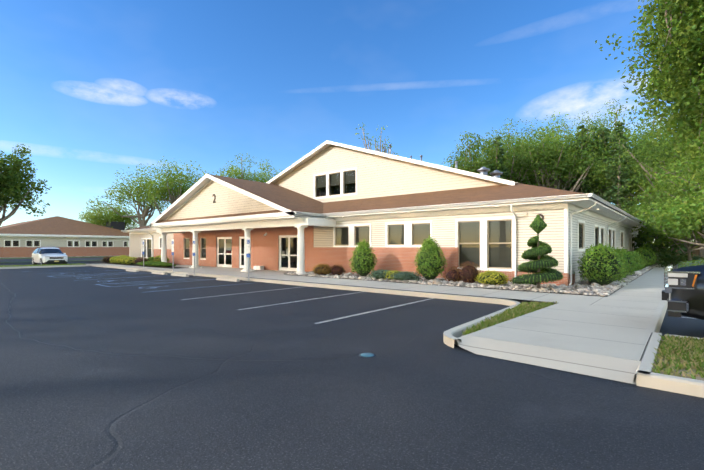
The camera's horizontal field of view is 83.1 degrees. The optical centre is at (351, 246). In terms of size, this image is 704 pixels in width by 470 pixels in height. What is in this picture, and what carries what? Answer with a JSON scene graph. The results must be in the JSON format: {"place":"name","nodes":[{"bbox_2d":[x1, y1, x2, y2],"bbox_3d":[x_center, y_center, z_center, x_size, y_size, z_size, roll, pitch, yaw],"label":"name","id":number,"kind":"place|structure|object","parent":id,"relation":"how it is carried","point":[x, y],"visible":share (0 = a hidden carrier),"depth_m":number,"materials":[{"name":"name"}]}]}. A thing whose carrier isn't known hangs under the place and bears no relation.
{"place":"outdoors","nodes":[
{"label":"outdoors","id":0,"kind":"place"},
{"bbox_2d":[92,261,185,267],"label":"planting beds","id":1,"kind":"object","parent":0,"point":[140,265],"visible":0.4,"depth_m":32.82,"materials":[{"name":"green plant"}]},
{"bbox_2d":[101,256,113,262],"bbox_3d":[-22.982,1.166,37.553,1.456,0.690,1.345,0,0,40],"label":"barberry","id":2,"kind":"object","parent":1,"relation":"on","point":[106,259],"visible":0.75,"depth_m":37.23,"materials":[{"name":"brown plant"}]},
{"bbox_2d":[112,256,121,263],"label":"gold hedge","id":3,"kind":"object","parent":1,"relation":"on","point":[115,259],"visible":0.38,"depth_m":35.48,"materials":[{"name":"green plant"}]},
{"bbox_2d":[120,256,128,263],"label":"gold hedge","id":4,"kind":"object","parent":1,"relation":"on","point":[123,261],"visible":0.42,"depth_m":34.25,"materials":[{"name":"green plant"}]},
{"bbox_2d":[124,257,135,264],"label":"gold hedge","id":5,"kind":"object","parent":1,"relation":"on","point":[129,260],"visible":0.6,"depth_m":33.67,"materials":[{"name":"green plant"}]},
{"bbox_2d":[132,257,147,263],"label":"shrub","id":6,"kind":"object","parent":1,"relation":"on","point":[137,260],"visible":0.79,"depth_m":32.83,"materials":[{"name":"brown plant"}]},
{"bbox_2d":[136,261,175,266],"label":"ground cover","id":7,"kind":"object","parent":1,"relation":"on","point":[154,263],"visible":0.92,"depth_m":30.34,"materials":[{"name":"green plant"}]},
{"bbox_2d":[154,255,168,261],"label":"shrub","id":8,"kind":"object","parent":1,"relation":"on","point":[157,258],"visible":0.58,"depth_m":34.60,"materials":[{"name":"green plant"}]},
{"bbox_2d":[0,0,686,247],"label":"sky","id":9,"kind":"structure","parent":0,"point":[95,89],"materials":[{"name":"blue"}]},
{"bbox_2d":[0,257,703,469],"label":"asphalt lot","id":10,"kind":"structure","parent":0,"point":[420,401],"depth_m":4.70,"materials":[{"name":"grey asphalt"}]},
{"bbox_2d":[0,144,51,225],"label":"tree","id":11,"kind":"object","parent":10,"relation":"on","point":[14,190],"visible":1,"depth_m":41.27,"materials":[{"name":"green plant"}]},
{"bbox_2d":[31,247,67,264],"bbox_3d":[-27.567,0.845,36.197,4.692,1.696,2.160,0,0,40],"label":"car","id":12,"kind":"object","parent":10,"relation":"on","point":[47,255],"visible":0.92,"depth_m":35.20,"materials":[{"name":"white metal"}]},
{"bbox_2d":[126,269,239,281],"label":"wheel stops","id":13,"kind":"object","parent":10,"relation":"on","point":[187,275],"visible":1,"depth_m":22.99,"materials":[{"name":"concrete"}]},
{"bbox_2d":[142,237,249,280],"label":"sign posts","id":14,"kind":"object","parent":10,"relation":"on","point":[248,246],"visible":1,"depth_m":23.07,"materials":[{"name":"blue metal"}]},
{"bbox_2d":[0,282,441,394],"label":"asphalt cracks","id":15,"kind":"object","parent":10,"relation":"on","point":[149,355],"visible":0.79,"depth_m":6.32,"materials":[{"name":"black asphalt"}]},
{"bbox_2d":[212,153,268,182],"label":"tree","id":16,"kind":"object","parent":10,"relation":"on","point":[233,173],"visible":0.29,"depth_m":78.27,"materials":[{"name":"green plant"}]},
{"bbox_2d":[252,159,283,182],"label":"tree","id":17,"kind":"object","parent":10,"relation":"on","point":[267,179],"visible":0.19,"depth_m":84.44,"materials":[{"name":"green plant"}]},
{"bbox_2d":[0,263,703,397],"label":"kerbs","id":18,"kind":"structure","parent":10,"relation":"on","point":[647,377],"depth_m":7.64,"materials":[{"name":"concrete"}]},
{"bbox_2d":[0,256,703,380],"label":"lawn beds","id":19,"kind":"object","parent":10,"relation":"on","point":[699,378],"visible":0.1,"depth_m":5.38,"materials":[{"name":"green plant"}]},
{"bbox_2d":[0,263,85,266],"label":"island grass","id":20,"kind":"structure","parent":19,"relation":"on","point":[41,265],"depth_m":33.13,"materials":[{"name":"green plant"}]},
{"bbox_2d":[462,301,557,334],"bbox_3d":[3.651,1.534,9.147,0.774,0.085,5.469,0,0,40],"label":"grass wedge","id":21,"kind":"object","parent":19,"relation":"on","point":[523,308],"depth_m":9.01,"materials":[{"name":"green plant"}]},
{"bbox_2d":[651,333,703,378],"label":"island grass","id":22,"kind":"structure","parent":19,"relation":"on","point":[687,355],"depth_m":5.58,"materials":[{"name":"green plant"}]},
{"bbox_2d":[24,268,695,323],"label":"parking lines","id":23,"kind":"object","parent":10,"relation":"on","point":[260,291],"visible":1,"depth_m":13.58,"materials":[{"name":"white paint"}]},
{"bbox_2d":[359,353,375,357],"bbox_3d":[0.239,1.689,6.217,0.270,0.014,0.270,0,0,40],"label":"valve cover","id":24,"kind":"object","parent":10,"relation":"on","point":[367,355],"visible":0.94,"depth_m":6.17,"materials":[{"name":"blue"}]},
{"bbox_2d":[355,124,398,155],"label":"sparse tree","id":25,"kind":"object","parent":10,"relation":"on","point":[384,148],"visible":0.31,"depth_m":79.10,"materials":[{"name":"grey plant"}]},
{"bbox_2d":[89,264,672,383],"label":"sidewalks","id":26,"kind":"structure","parent":10,"relation":"on","point":[567,326],"depth_m":7.93,"materials":[{"name":"concrete"}]},
{"bbox_2d":[150,174,335,274],"bbox_3d":[-7.780,-1.674,28.725,18.050,6.434,5.900,0,0,40],"label":"porch","id":27,"kind":"object","parent":26,"relation":"on","point":[247,206],"visible":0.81,"depth_m":25.64,"materials":[{"name":"white paint"}]},
{"bbox_2d":[285,269,650,295],"bbox_3d":[15.357,1.526,33.080,15.400,0.001,41.400,0,0,40],"label":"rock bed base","id":28,"kind":"object","parent":26,"relation":"on","point":[493,288],"visible":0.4,"depth_m":14.99,"materials":[{"name":"grey stone"}]},
{"bbox_2d":[283,271,644,295],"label":"river rocks","id":29,"kind":"object","parent":28,"relation":"on","point":[575,291],"visible":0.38,"depth_m":15.28,"materials":[{"name":"grey stone"}]},
{"bbox_2d":[312,263,330,274],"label":"rust shrub","id":30,"kind":"object","parent":29,"relation":"on","point":[321,269],"visible":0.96,"depth_m":20.81,"materials":[{"name":"brown plant"}]},
{"bbox_2d":[330,262,345,274],"bbox_3d":[-0.794,1.158,20.854,1.007,0.710,0.986,0,0,-19],"label":"barberry","id":31,"kind":"object","parent":29,"relation":"on","point":[337,269],"visible":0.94,"depth_m":20.64,"materials":[{"name":"brown plant"}]},
{"bbox_2d":[349,239,377,275],"bbox_3d":[0.563,0.507,19.926,1.476,1.956,1.493,0,0,-22],"label":"shrub","id":32,"kind":"object","parent":29,"relation":"on","point":[362,261],"visible":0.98,"depth_m":19.64,"materials":[{"name":"green plant"}]},
{"bbox_2d":[367,268,390,279],"bbox_3d":[1.405,1.253,18.513,1.348,0.526,1.411,0,0,-24],"label":"juniper","id":33,"kind":"object","parent":29,"relation":"on","point":[378,273],"visible":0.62,"depth_m":18.18,"materials":[{"name":"green plant"}]},
{"bbox_2d":[383,270,401,279],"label":"shrub","id":34,"kind":"object","parent":29,"relation":"on","point":[388,274],"visible":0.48,"depth_m":17.92,"materials":[{"name":"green plant"}]},
{"bbox_2d":[390,271,424,280],"bbox_3d":[2.381,1.284,17.625,1.508,0.464,1.509,0,0,-7],"label":"juniper","id":35,"kind":"object","parent":29,"relation":"on","point":[405,275],"visible":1,"depth_m":17.32,"materials":[{"name":"green plant"}]},
{"bbox_2d":[414,234,447,279],"bbox_3d":[3.496,0.453,17.697,1.529,2.059,1.582,0,0,40],"label":"shrub","id":36,"kind":"object","parent":29,"relation":"on","point":[430,263],"visible":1,"depth_m":17.33,"materials":[{"name":"green plant"}]},
{"bbox_2d":[441,266,461,281],"bbox_3d":[4.359,1.153,16.953,1.076,0.719,1.086,0,0,40],"label":"barberry","id":37,"kind":"object","parent":29,"relation":"on","point":[452,275],"visible":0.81,"depth_m":16.71,"materials":[{"name":"red plant"}]},
{"bbox_2d":[475,269,509,284],"bbox_3d":[5.506,1.198,15.588,1.361,0.629,1.300,0,0,40],"label":"shrub","id":38,"kind":"object","parent":29,"relation":"on","point":[491,277],"visible":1,"depth_m":15.25,"materials":[{"name":"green plant"}]},
{"bbox_2d":[510,214,562,287],"bbox_3d":[6.647,0.177,14.181,1.686,2.702,1.531,0,0,-22],"label":"spiral topiary","id":39,"kind":"object","parent":29,"relation":"on","point":[540,267],"visible":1,"depth_m":13.94,"materials":[{"name":"green plant"}]},
{"bbox_2d":[574,243,628,285],"bbox_3d":[9.581,0.642,15.318,1.728,1.692,1.717,0,0,8],"label":"ball shrub","id":40,"kind":"object","parent":29,"relation":"on","point":[601,264],"visible":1,"depth_m":14.91,"materials":[{"name":"green plant"}]},
{"bbox_2d":[613,248,631,280],"bbox_3d":[11.355,0.757,17.312,1.377,1.473,1.434,0,0,40],"label":"ball shrub","id":41,"kind":"object","parent":29,"relation":"on","point":[622,261],"visible":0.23,"depth_m":16.97,"materials":[{"name":"green plant"}]},
{"bbox_2d":[627,249,640,270],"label":"ball shrub","id":42,"kind":"object","parent":29,"relation":"on","point":[636,260],"visible":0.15,"depth_m":21.04,"materials":[{"name":"green plant"}]},
{"bbox_2d":[632,251,644,269],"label":"ball shrub","id":43,"kind":"object","parent":29,"relation":"on","point":[640,259],"visible":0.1,"depth_m":22.90,"materials":[{"name":"green plant"}]},
{"bbox_2d":[456,261,482,282],"bbox_3d":[4.778,1.015,16.341,1.273,0.983,1.131,0,0,6],"label":"barberry","id":44,"kind":"object","parent":28,"relation":"on","point":[469,273],"visible":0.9,"depth_m":16.08,"materials":[{"name":"red plant"}]},
{"bbox_2d":[614,247,639,276],"bbox_3d":[13.164,0.741,19.413,1.475,1.506,1.448,0,0,40],"label":"ball shrub","id":45,"kind":"object","parent":28,"relation":"on","point":[629,257],"visible":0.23,"depth_m":19.03,"materials":[{"name":"green plant"}]},
{"bbox_2d":[639,264,658,271],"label":"river rocks","id":46,"kind":"object","parent":28,"relation":"on","point":[646,269],"visible":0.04,"depth_m":27.01,"materials":[{"name":"grey stone"}]},
{"bbox_2d":[634,248,653,267],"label":"ball shrub","id":47,"kind":"object","parent":46,"relation":"on","point":[644,253],"visible":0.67,"depth_m":27.84,"materials":[{"name":"green plant"}]},
{"bbox_2d":[635,246,656,265],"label":"ball shrub","id":48,"kind":"object","parent":46,"relation":"on","point":[650,250],"visible":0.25,"depth_m":29.88,"materials":[{"name":"green plant"}]},
{"bbox_2d":[641,257,650,267],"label":"bush","id":49,"kind":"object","parent":46,"relation":"on","point":[646,262],"depth_m":25.96,"materials":[{"name":"green plant"}]},
{"bbox_2d":[174,140,644,285],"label":"building","id":50,"kind":"structure","parent":10,"relation":"on","point":[395,211],"depth_m":21.06,"materials":[{"name":"beige"}]},
{"bbox_2d":[121,225,173,262],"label":"wing","id":51,"kind":"structure","parent":50,"relation":"attached to","point":[150,236],"depth_m":40.42,"materials":[{"name":"beige paint"}]},
{"bbox_2d":[441,131,509,175],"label":"tree","id":52,"kind":"object","parent":10,"relation":"on","point":[473,166],"visible":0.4,"depth_m":55.75,"materials":[{"name":"green plant"}]},
{"bbox_2d":[450,144,514,180],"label":"tree","id":53,"kind":"object","parent":10,"relation":"on","point":[478,162],"visible":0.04,"depth_m":62.00,"materials":[{"name":"green plant"}]},
{"bbox_2d":[468,129,511,163],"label":"tree","id":54,"kind":"object","parent":10,"relation":"on","point":[488,133],"depth_m":74.86,"materials":[{"name":"green plant"}]},
{"bbox_2d":[486,136,508,179],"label":"pine","id":55,"kind":"object","parent":10,"relation":"on","point":[500,155],"visible":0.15,"depth_m":55.26,"materials":[{"name":"green plant"}]},
{"bbox_2d":[483,132,532,181],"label":"tree","id":56,"kind":"object","parent":10,"relation":"on","point":[510,144],"visible":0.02,"depth_m":67.16,"materials":[{"name":"green plant"}]},
{"bbox_2d":[472,128,558,185],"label":"tree","id":57,"kind":"object","parent":10,"relation":"on","point":[509,156],"visible":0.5,"depth_m":59.61,"materials":[{"name":"green plant"}]},
{"bbox_2d":[492,119,538,157],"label":"tree","id":58,"kind":"object","parent":10,"relation":"on","point":[513,134],"visible":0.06,"depth_m":84.05,"materials":[{"name":"green plant"}]},
{"bbox_2d":[503,124,577,189],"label":"tree","id":59,"kind":"object","parent":10,"relation":"on","point":[545,153],"visible":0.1,"depth_m":62.34,"materials":[{"name":"green plant"}]},
{"bbox_2d":[508,126,610,191],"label":"tree","id":60,"kind":"object","parent":10,"relation":"on","point":[572,152],"visible":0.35,"depth_m":58.19,"materials":[{"name":"green plant"}]},
{"bbox_2d":[511,125,608,191],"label":"tree","id":61,"kind":"object","parent":10,"relation":"on","point":[542,157],"visible":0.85,"depth_m":57.35,"materials":[{"name":"green plant"}]},
{"bbox_2d":[531,109,615,191],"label":"tree","id":62,"kind":"object","parent":10,"relation":"on","point":[553,115],"visible":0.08,"depth_m":79.31,"materials":[{"name":"green plant"}]},
{"bbox_2d":[563,125,601,197],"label":"pine","id":63,"kind":"object","parent":10,"relation":"on","point":[582,188],"visible":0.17,"depth_m":58.80,"materials":[{"name":"green plant"}]},
{"bbox_2d":[541,108,628,192],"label":"tree","id":64,"kind":"object","parent":10,"relation":"on","point":[593,129],"visible":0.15,"depth_m":60.71,"materials":[{"name":"green plant"}]},
{"bbox_2d":[562,128,621,190],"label":"tree","id":65,"kind":"object","parent":10,"relation":"on","point":[598,146],"depth_m":60.89,"materials":[{"name":"green plant"}]},
{"bbox_2d":[584,125,634,199],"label":"tree","id":66,"kind":"object","parent":10,"relation":"on","point":[606,134],"visible":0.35,"depth_m":60.22,"materials":[{"name":"green plant"}]},
{"bbox_2d":[580,127,649,210],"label":"tree","id":67,"kind":"object","parent":10,"relation":"on","point":[634,132],"visible":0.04,"depth_m":57.83,"materials":[{"name":"green plant"}]},
{"bbox_2d":[599,122,650,247],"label":"pine","id":68,"kind":"object","parent":10,"relation":"on","point":[618,194],"visible":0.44,"depth_m":50.85,"materials":[{"name":"green plant"}]},
{"bbox_2d":[606,119,664,210],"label":"tree","id":69,"kind":"object","parent":10,"relation":"on","point":[624,131],"visible":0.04,"depth_m":68.59,"materials":[{"name":"green plant"}]},
{"bbox_2d":[588,136,688,241],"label":"tree","id":70,"kind":"object","parent":10,"relation":"on","point":[636,187],"visible":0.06,"depth_m":53.41,"materials":[{"name":"green plant"}]},
{"bbox_2d":[590,112,703,197],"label":"tree","id":71,"kind":"object","parent":10,"relation":"on","point":[647,145],"visible":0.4,"depth_m":44.82,"materials":[{"name":"green plant"}]},
{"bbox_2d":[627,107,676,152],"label":"tree","id":72,"kind":"object","parent":10,"relation":"on","point":[661,112],"visible":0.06,"depth_m":68.33,"materials":[{"name":"green plant"}]},
{"bbox_2d":[621,186,698,247],"bbox_3d":[29.058,-2.107,37.636,8.173,7.620,9.086,0,0,40],"label":"tree","id":73,"kind":"object","parent":10,"relation":"on","point":[661,202],"visible":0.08,"depth_m":37.67,"materials":[{"name":"green plant"}]},
{"bbox_2d":[619,148,701,248],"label":"tree","id":74,"kind":"object","parent":10,"relation":"on","point":[644,186],"visible":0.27,"depth_m":46.04,"materials":[{"name":"green plant"}]},
{"bbox_2d":[632,209,697,266],"bbox_3d":[24.763,-0.573,32.434,5.760,5.341,5.740,0,0,40],"label":"bush","id":75,"kind":"object","parent":10,"relation":"on","point":[673,258],"visible":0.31,"depth_m":31.48,"materials":[{"name":"green plant"}]},
{"bbox_2d":[630,186,703,253],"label":"tree","id":76,"kind":"object","parent":10,"relation":"on","point":[693,220],"visible":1,"depth_m":26.74,"materials":[{"name":"green plant"}]},
{"bbox_2d":[632,199,703,260],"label":"tree","id":77,"kind":"object","parent":10,"relation":"on","point":[700,240],"visible":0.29,"depth_m":29.29,"materials":[{"name":"green plant"}]},
{"bbox_2d":[634,158,703,258],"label":"tree","id":78,"kind":"object","parent":10,"relation":"on","point":[701,253],"visible":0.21,"depth_m":39.18,"materials":[{"name":"green plant"}]},
{"bbox_2d":[640,117,703,166],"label":"tree","id":79,"kind":"object","parent":10,"relation":"on","point":[668,142],"visible":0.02,"depth_m":50.84,"materials":[{"name":"green plant"}]},
{"bbox_2d":[642,137,703,204],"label":"tree","id":80,"kind":"object","parent":10,"relation":"on","point":[677,181],"visible":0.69,"depth_m":36.45,"materials":[{"name":"green plant"}]},
{"bbox_2d":[651,236,703,264],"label":"tree","id":81,"kind":"object","parent":10,"relation":"on","point":[683,248],"visible":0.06,"depth_m":34.22,"materials":[{"name":"green plant"}]},
{"bbox_2d":[662,259,703,319],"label":"pickup truck","id":82,"kind":"object","parent":10,"relation":"on","point":[684,284],"visible":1,"depth_m":6.98,"materials":[{"name":"black metal"}]},
{"bbox_2d":[676,246,699,256],"bbox_3d":[35.018,0.771,39.303,0.040,1.850,5.067,0,0,-37],"label":"wood fence","id":83,"kind":"object","parent":10,"relation":"on","point":[697,252],"depth_m":39.93,"materials":[{"name":"brown wood"}]},
{"bbox_2d":[528,119,567,183],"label":"tree","id":84,"kind":"object","parent":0,"point":[549,131],"visible":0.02,"depth_m":87.53,"materials":[{"name":"green plant"}]},
{"bbox_2d":[576,99,633,195],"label":"tree","id":85,"kind":"object","parent":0,"point":[608,115],"visible":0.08,"depth_m":84.03,"materials":[{"name":"green plant"}]},
{"bbox_2d":[615,196,653,218],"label":"tree","id":86,"kind":"object","parent":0,"point":[635,202],"visible":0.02,"depth_m":48.90,"materials":[{"name":"green plant"}]},
{"bbox_2d":[595,0,703,206],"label":"overhang branches","id":87,"kind":"object","parent":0,"point":[677,76],"visible":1,"depth_m":9.41,"materials":[{"name":"green plant"}]},
{"label":"ground","id":88,"kind":"structure","parent":0,"visible":0},
{"bbox_2d":[0,216,128,257],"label":"neighbour building","id":89,"kind":"structure","parent":88,"relation":"on","point":[72,238],"depth_m":67.94,"materials":[{"name":"beige"}]},
{"bbox_2d":[78,198,146,229],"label":"tree","id":90,"kind":"object","parent":88,"relation":"on","point":[99,218],"visible":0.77,"depth_m":78.64,"materials":[{"name":"green plant"}]},
{"bbox_2d":[93,163,177,226],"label":"tree","id":91,"kind":"object","parent":88,"relation":"on","point":[142,222],"visible":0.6,"depth_m":77.23,"materials":[{"name":"green plant"}]},
{"bbox_2d":[132,156,208,213],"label":"tree","id":92,"kind":"object","parent":88,"relation":"on","point":[170,184],"visible":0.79,"depth_m":74.42,"materials":[{"name":"green plant"}]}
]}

